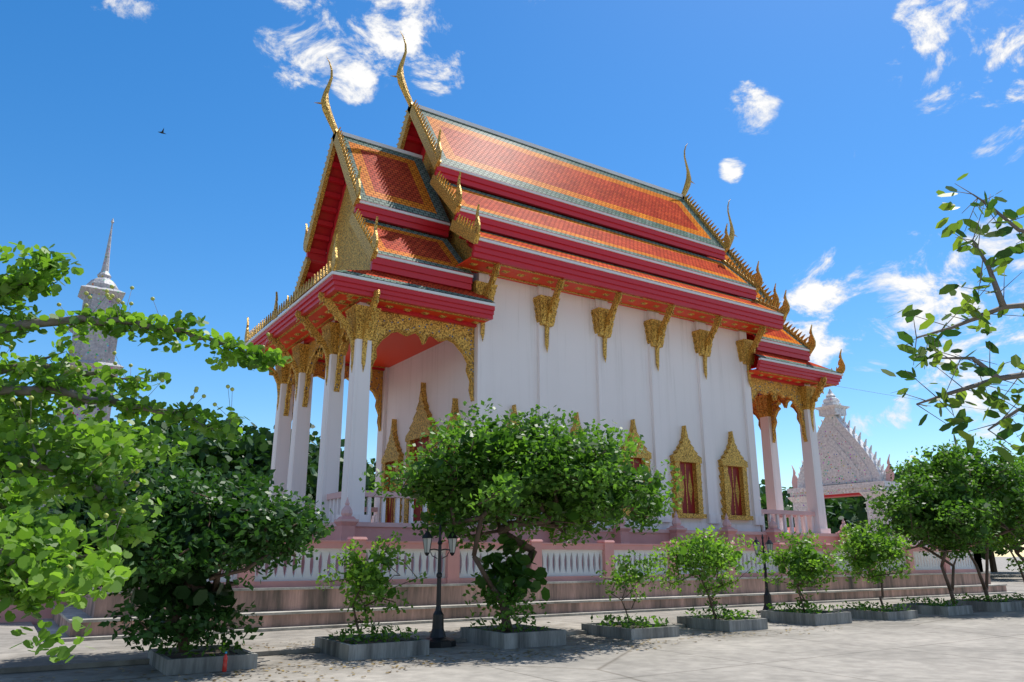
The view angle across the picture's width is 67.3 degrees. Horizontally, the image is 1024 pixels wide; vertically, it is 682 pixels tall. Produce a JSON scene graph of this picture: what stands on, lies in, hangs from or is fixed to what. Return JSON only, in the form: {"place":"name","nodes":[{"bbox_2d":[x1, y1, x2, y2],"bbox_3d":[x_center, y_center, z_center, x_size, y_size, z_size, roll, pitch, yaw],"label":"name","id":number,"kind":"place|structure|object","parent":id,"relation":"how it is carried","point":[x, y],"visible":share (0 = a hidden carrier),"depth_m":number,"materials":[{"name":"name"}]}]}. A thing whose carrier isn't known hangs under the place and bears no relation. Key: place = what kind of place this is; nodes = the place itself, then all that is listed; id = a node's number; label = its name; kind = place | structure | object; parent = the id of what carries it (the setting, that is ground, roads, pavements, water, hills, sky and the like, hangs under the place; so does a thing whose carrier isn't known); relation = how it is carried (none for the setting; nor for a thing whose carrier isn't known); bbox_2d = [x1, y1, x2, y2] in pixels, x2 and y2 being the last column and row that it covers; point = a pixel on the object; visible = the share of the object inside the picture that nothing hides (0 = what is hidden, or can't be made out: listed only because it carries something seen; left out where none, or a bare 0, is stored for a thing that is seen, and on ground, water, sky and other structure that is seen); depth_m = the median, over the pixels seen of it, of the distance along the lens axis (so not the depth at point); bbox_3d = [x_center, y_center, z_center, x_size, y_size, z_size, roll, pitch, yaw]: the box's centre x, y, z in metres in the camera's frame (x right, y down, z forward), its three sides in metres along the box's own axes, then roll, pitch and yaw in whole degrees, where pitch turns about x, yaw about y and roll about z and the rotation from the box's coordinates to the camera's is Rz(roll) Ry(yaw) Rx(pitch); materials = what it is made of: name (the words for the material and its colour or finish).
{"place":"outdoors","nodes":[
{"label":"outdoors","id":0,"kind":"place"},
{"bbox_2d":[0,259,269,575],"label":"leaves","id":1,"kind":"object","parent":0,"point":[59,413],"visible":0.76,"depth_m":7.46,"materials":[{"name":"plant"}]},
{"bbox_2d":[0,241,292,662],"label":"tree","id":2,"kind":"object","parent":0,"point":[91,442],"depth_m":7.07,"materials":[{"name":"green plant"}]},
{"bbox_2d":[0,557,1023,681],"bbox_3d":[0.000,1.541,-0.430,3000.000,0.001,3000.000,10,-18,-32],"label":"ground","id":3,"kind":"structure","parent":0,"point":[981,646],"depth_m":12.21,"materials":[{"name":"concrete"}]},
{"bbox_2d":[38,219,125,509],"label":"stupa","id":4,"kind":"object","parent":3,"relation":"on","point":[97,349],"depth_m":40.98,"materials":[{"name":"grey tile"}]},
{"bbox_2d":[222,651,227,671],"bbox_3d":[-4.123,4.608,11.062,0.064,0.270,0.061,10,-18,-32],"label":"drink bottle","id":5,"kind":"object","parent":3,"relation":"on","point":[224,666],"visible":1,"depth_m":11.04,"materials":[{"name":"red plastic"}]},
{"bbox_2d":[0,497,850,624],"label":"hall plinth","id":6,"kind":"structure","parent":3,"relation":"on","point":[346,524],"depth_m":24.12,"materials":[{"name":"pink paint"}]},
{"bbox_2d":[268,302,830,532],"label":"portico columns","id":7,"kind":"structure","parent":6,"relation":"on","point":[293,476],"depth_m":26.17,"materials":[{"name":"white paint"}]},
{"bbox_2d":[12,625,840,681],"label":"leaf litter leaves","id":8,"kind":"object","parent":3,"relation":"on","point":[318,679],"visible":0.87,"depth_m":11.81,"materials":[{"name":"plant"}]},
{"bbox_2d":[422,525,457,647],"bbox_3d":[-1.371,4.554,14.455,0.680,2.200,0.647,-1,-16,3],"label":"lamp post","id":9,"kind":"object","parent":3,"relation":"on","point":[437,638],"visible":0.99,"depth_m":14.33,"materials":[{"name":"black metal"}]},
{"bbox_2d":[0,402,1023,571],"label":"trees","id":10,"kind":"object","parent":3,"relation":"on","point":[212,455],"depth_m":56.47,"materials":[{"name":"green plant"}]},
{"bbox_2d":[40,572,1016,641],"bbox_3d":[2.277,9.509,29.829,35.570,0.920,15.670,10,-18,-32],"label":"terrace base","id":11,"kind":"object","parent":3,"relation":"on","point":[287,608],"visible":0.42,"depth_m":19.74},
{"bbox_2d":[98,537,982,588],"bbox_3d":[2.277,8.527,30.104,34.000,1.120,14.100,10,-18,-32],"label":"terrace balustrade","id":12,"kind":"object","parent":3,"relation":"on","point":[453,571],"visible":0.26,"depth_m":21.27,"materials":[{"name":"white concrete"}]},
{"bbox_2d":[148,598,1023,674],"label":"planter curbs","id":13,"kind":"structure","parent":3,"relation":"on","point":[181,663],"depth_m":14.56,"materials":[{"name":"concrete"}]},
{"bbox_2d":[10,454,334,655],"bbox_3d":[-5.340,3.269,12.047,5.177,3.008,4.183,10,-18,-32],"label":"tree","id":14,"kind":"object","parent":13,"relation":"on","point":[180,524],"depth_m":11.41,"materials":[{"name":"green plant"}]},
{"bbox_2d":[315,531,426,635],"bbox_3d":[-2.368,4.328,13.699,2.076,1.842,1.695,10,-18,-32],"label":"shrub","id":15,"kind":"object","parent":13,"relation":"on","point":[374,581],"depth_m":13.46,"materials":[{"name":"green plant"}]},
{"bbox_2d":[359,398,683,631],"bbox_3d":[0.369,3.578,15.864,6.850,4.548,5.349,10,-18,-32],"label":"tree","id":16,"kind":"object","parent":13,"relation":"on","point":[529,482],"depth_m":14.97,"materials":[{"name":"green plant"}]},
{"bbox_2d":[160,593,1023,657],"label":"planter plants","id":17,"kind":"object","parent":13,"relation":"on","point":[384,631],"visible":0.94,"depth_m":16.27,"materials":[{"name":"green plant"}]},
{"bbox_2d":[596,549,667,620],"bbox_3d":[2.594,5.312,16.703,1.662,1.559,1.543,10,-18,-32],"label":"shrub","id":18,"kind":"object","parent":13,"relation":"in","point":[620,568],"depth_m":16.57,"materials":[{"name":"green plant"}]},
{"bbox_2d":[647,524,762,618],"bbox_3d":[4.548,5.358,17.950,2.569,2.149,2.626,10,-18,-32],"label":"shrub","id":19,"kind":"object","parent":13,"relation":"on","point":[691,551],"depth_m":17.78,"materials":[{"name":"green plant"}]},
{"bbox_2d":[749,529,847,612],"bbox_3d":[7.483,5.923,19.823,2.235,2.067,2.342,10,-18,-32],"label":"shrub","id":20,"kind":"object","parent":13,"relation":"on","point":[803,555],"depth_m":19.72,"materials":[{"name":"green plant"}]},
{"bbox_2d":[830,517,918,608],"bbox_3d":[10.021,6.142,21.370,2.638,2.478,2.345,10,-18,-32],"label":"shrub","id":21,"kind":"object","parent":13,"relation":"on","point":[887,545],"depth_m":21.18,"materials":[{"name":"green plant"}]},
{"bbox_2d":[866,470,1018,603],"bbox_3d":[13.136,6.004,23.645,4.341,3.976,4.330,10,-18,-32],"label":"tree","id":22,"kind":"object","parent":13,"relation":"on","point":[924,507],"depth_m":23.26,"materials":[{"name":"green plant"}]},
{"bbox_2d":[883,433,1023,601],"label":"tree","id":23,"kind":"object","parent":13,"relation":"on","point":[955,459],"depth_m":24.42,"materials":[{"name":"green plant"}]},
{"bbox_2d":[974,458,1023,581],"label":"tree","id":24,"kind":"object","parent":13,"relation":"on","point":[1010,541],"depth_m":25.59,"materials":[{"name":"green plant"}]},
{"bbox_2d":[999,453,1023,533],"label":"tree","id":25,"kind":"object","parent":13,"relation":"on","point":[1022,455],"visible":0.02,"depth_m":28.58,"materials":[{"name":"green plant"}]},
{"bbox_2d":[787,389,927,546],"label":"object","id":26,"kind":"structure","parent":3,"relation":"on","point":[850,464],"depth_m":40.73,"materials":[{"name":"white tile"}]},
{"bbox_2d":[0,592,1023,673],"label":"apron pavement","id":27,"kind":"structure","parent":0,"point":[98,653],"depth_m":14.58,"materials":[{"name":"concrete"}]},
{"bbox_2d":[752,534,773,613],"bbox_3d":[7.094,6.528,21.530,0.647,2.200,0.680,-6,-17,20],"label":"lamp post","id":28,"kind":"object","parent":27,"relation":"on","point":[767,594],"visible":0.69,"depth_m":21.52,"materials":[{"name":"black metal"}]},
{"bbox_2d":[0,0,1023,556],"label":"sky","id":29,"kind":"structure","parent":0,"point":[831,131],"materials":[{"name":"blue"}]},
{"bbox_2d":[372,273,763,531],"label":"hall walls","id":30,"kind":"structure","parent":0,"point":[524,370],"depth_m":28.59,"materials":[{"name":"white paint"}]},
{"bbox_2d":[267,263,826,442],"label":"eave brackets","id":31,"kind":"object","parent":30,"relation":"attached to","point":[374,324],"visible":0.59,"depth_m":27.08,"materials":[{"name":"gold metal"}]},
{"bbox_2d":[380,382,753,523],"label":"window frames","id":32,"kind":"structure","parent":30,"relation":"attached to","point":[685,458],"depth_m":29.13,"materials":[{"name":"gold metal"}]},
{"bbox_2d":[302,109,839,372],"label":"roof tiles","id":33,"kind":"object","parent":30,"relation":"on","point":[389,178],"visible":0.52,"depth_m":30.16,"materials":[{"name":"tile"}]},
{"bbox_2d":[245,102,842,387],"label":"roof fascia","id":34,"kind":"structure","parent":33,"relation":"attached to","point":[344,292],"depth_m":28.11,"materials":[{"name":"red paint"}]},
{"bbox_2d":[244,31,844,373],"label":"roof finials","id":35,"kind":"object","parent":33,"relation":"on","point":[369,243],"visible":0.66,"depth_m":28.82,"materials":[{"name":"gold metal"}]},
{"bbox_2d":[838,386,1023,414],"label":"power line","id":36,"kind":"object","parent":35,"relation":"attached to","point":[917,399],"visible":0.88,"depth_m":33.68,"materials":[{"name":"black rubber"}]},
{"bbox_2d":[881,173,1023,462],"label":"branch","id":37,"kind":"object","parent":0,"point":[961,420],"depth_m":5.26,"materials":[{"name":"green plant"}]}
]}

